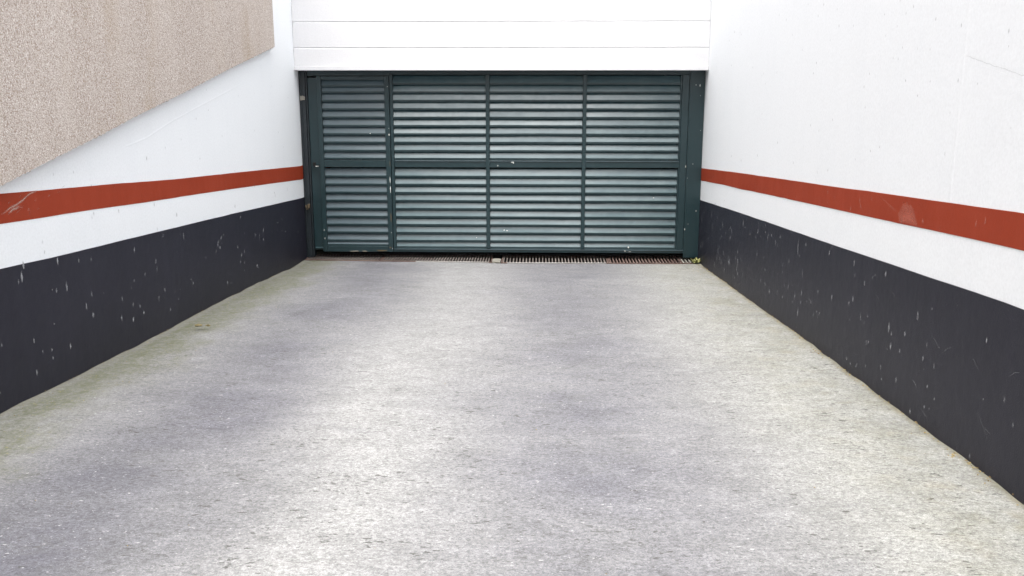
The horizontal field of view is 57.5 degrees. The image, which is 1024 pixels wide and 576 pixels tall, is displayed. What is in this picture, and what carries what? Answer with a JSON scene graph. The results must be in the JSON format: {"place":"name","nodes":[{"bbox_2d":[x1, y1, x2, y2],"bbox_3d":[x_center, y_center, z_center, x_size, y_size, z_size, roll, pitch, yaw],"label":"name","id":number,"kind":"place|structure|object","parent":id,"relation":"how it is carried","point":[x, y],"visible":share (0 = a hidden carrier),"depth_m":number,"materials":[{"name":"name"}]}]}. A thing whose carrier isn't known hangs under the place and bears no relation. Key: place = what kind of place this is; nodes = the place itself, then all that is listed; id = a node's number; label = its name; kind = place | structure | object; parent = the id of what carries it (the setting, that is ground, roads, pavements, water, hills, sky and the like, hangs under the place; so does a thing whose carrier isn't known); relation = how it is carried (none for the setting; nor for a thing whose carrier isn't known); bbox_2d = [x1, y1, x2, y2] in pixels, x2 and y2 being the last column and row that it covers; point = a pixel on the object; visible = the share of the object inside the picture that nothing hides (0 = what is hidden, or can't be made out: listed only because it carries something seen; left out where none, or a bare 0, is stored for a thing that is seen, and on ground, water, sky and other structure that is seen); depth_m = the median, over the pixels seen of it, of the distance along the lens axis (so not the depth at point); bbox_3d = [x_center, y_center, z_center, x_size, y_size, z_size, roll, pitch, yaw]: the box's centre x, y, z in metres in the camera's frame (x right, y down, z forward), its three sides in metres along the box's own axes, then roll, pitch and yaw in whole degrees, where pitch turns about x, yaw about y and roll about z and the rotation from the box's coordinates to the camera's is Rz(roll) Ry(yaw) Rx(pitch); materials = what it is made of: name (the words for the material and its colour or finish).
{"place":"outdoors","nodes":[
{"label":"outdoors","id":0,"kind":"place"},
{"bbox_2d":[316,234,681,255],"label":"garage floor","id":1,"kind":"structure","parent":0,"point":[513,253],"depth_m":12.52,"materials":[{"name":"concrete"}]},
{"bbox_2d":[0,260,1023,575],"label":"ramp","id":2,"kind":"structure","parent":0,"point":[378,418],"depth_m":4.68,"materials":[{"name":"concrete"}]},
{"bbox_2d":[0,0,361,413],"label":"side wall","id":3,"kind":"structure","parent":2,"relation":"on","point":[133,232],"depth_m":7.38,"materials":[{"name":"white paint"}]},
{"bbox_2d":[0,0,274,185],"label":"pebbledash cladding","id":4,"kind":"structure","parent":3,"relation":"attached to","point":[75,74],"depth_m":6.36,"materials":[{"name":"beige stone"}]},
{"bbox_2d":[291,0,710,176],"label":"lintel wall","id":5,"kind":"structure","parent":3,"relation":"attached to","point":[501,35],"depth_m":11.41,"materials":[{"name":"white paint"}]},
{"bbox_2d":[298,71,705,257],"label":"garage gate","id":6,"kind":"structure","parent":5,"relation":"attached to","point":[389,121],"depth_m":11.95,"materials":[{"name":"green metal"}]},
{"bbox_2d":[313,76,393,251],"bbox_3d":[-2.057,-1.577,12.019,1.008,2.248,0.082,0,12,2],"label":"walk through door","id":7,"kind":"structure","parent":6,"relation":"in","point":[354,130],"depth_m":12.00,"materials":[{"name":"teal paint"}]},
{"bbox_2d":[382,254,693,262],"bbox_3d":[-0.142,-0.281,12.192,5.311,0.206,0.598,0,12,2],"label":"drain channel","id":8,"kind":"object","parent":2,"relation":"on","point":[497,256],"visible":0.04,"depth_m":12.43,"materials":[{"name":"grey metal"}]},
{"bbox_2d":[305,254,384,261],"bbox_3d":[-2.193,-0.379,12.282,0.985,0.051,0.440,0,12,2],"label":"drain grate","id":9,"kind":"object","parent":8,"relation":"in","point":[351,257],"visible":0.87,"depth_m":12.30,"materials":[{"name":"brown metal"}]},
{"bbox_2d":[380,255,492,262],"bbox_3d":[-0.976,-0.365,12.206,1.437,0.056,0.520,0,12,2],"label":"drain grate","id":10,"kind":"object","parent":8,"relation":"in","point":[394,258],"visible":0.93,"depth_m":12.23,"materials":[{"name":"grey metal"}]},
{"bbox_2d":[492,258,500,262],"bbox_3d":[-0.199,-0.344,12.048,0.119,0.042,0.245,0,12,2],"label":"concrete lump","id":11,"kind":"object","parent":8,"relation":"on","point":[496,260],"visible":0.92,"depth_m":12.00,"materials":[{"name":"white concrete"}]},
{"bbox_2d":[501,255,607,263],"bbox_3d":[0.552,-0.353,12.149,1.370,0.056,0.542,0,12,2],"label":"drain grate","id":12,"kind":"object","parent":8,"relation":"in","point":[539,257],"visible":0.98,"depth_m":12.14,"materials":[{"name":"grey metal"}]},
{"bbox_2d":[606,256,681,263],"bbox_3d":[1.706,-0.346,12.130,0.922,0.051,0.511,0,12,2],"label":"drain grate","id":13,"kind":"object","parent":8,"relation":"in","point":[670,258],"visible":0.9,"depth_m":12.13,"materials":[{"name":"metal"}]},
{"bbox_2d":[677,256,695,263],"bbox_3d":[2.263,-0.344,12.122,0.177,0.051,0.494,0,12,2],"label":"drain grate","id":14,"kind":"object","parent":8,"relation":"in","point":[680,258],"visible":0.7,"depth_m":12.12,"materials":[{"name":"metal"}]},
{"bbox_2d":[690,257,700,262],"bbox_3d":[2.331,-0.353,11.899,0.159,0.053,0.170,11,16,41],"label":"weed","id":15,"kind":"object","parent":2,"relation":"on","point":[695,260],"visible":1,"depth_m":11.88,"materials":[{"name":"green plant"}]},
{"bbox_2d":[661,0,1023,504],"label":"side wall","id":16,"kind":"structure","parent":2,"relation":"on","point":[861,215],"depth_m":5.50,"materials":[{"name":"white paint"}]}
]}

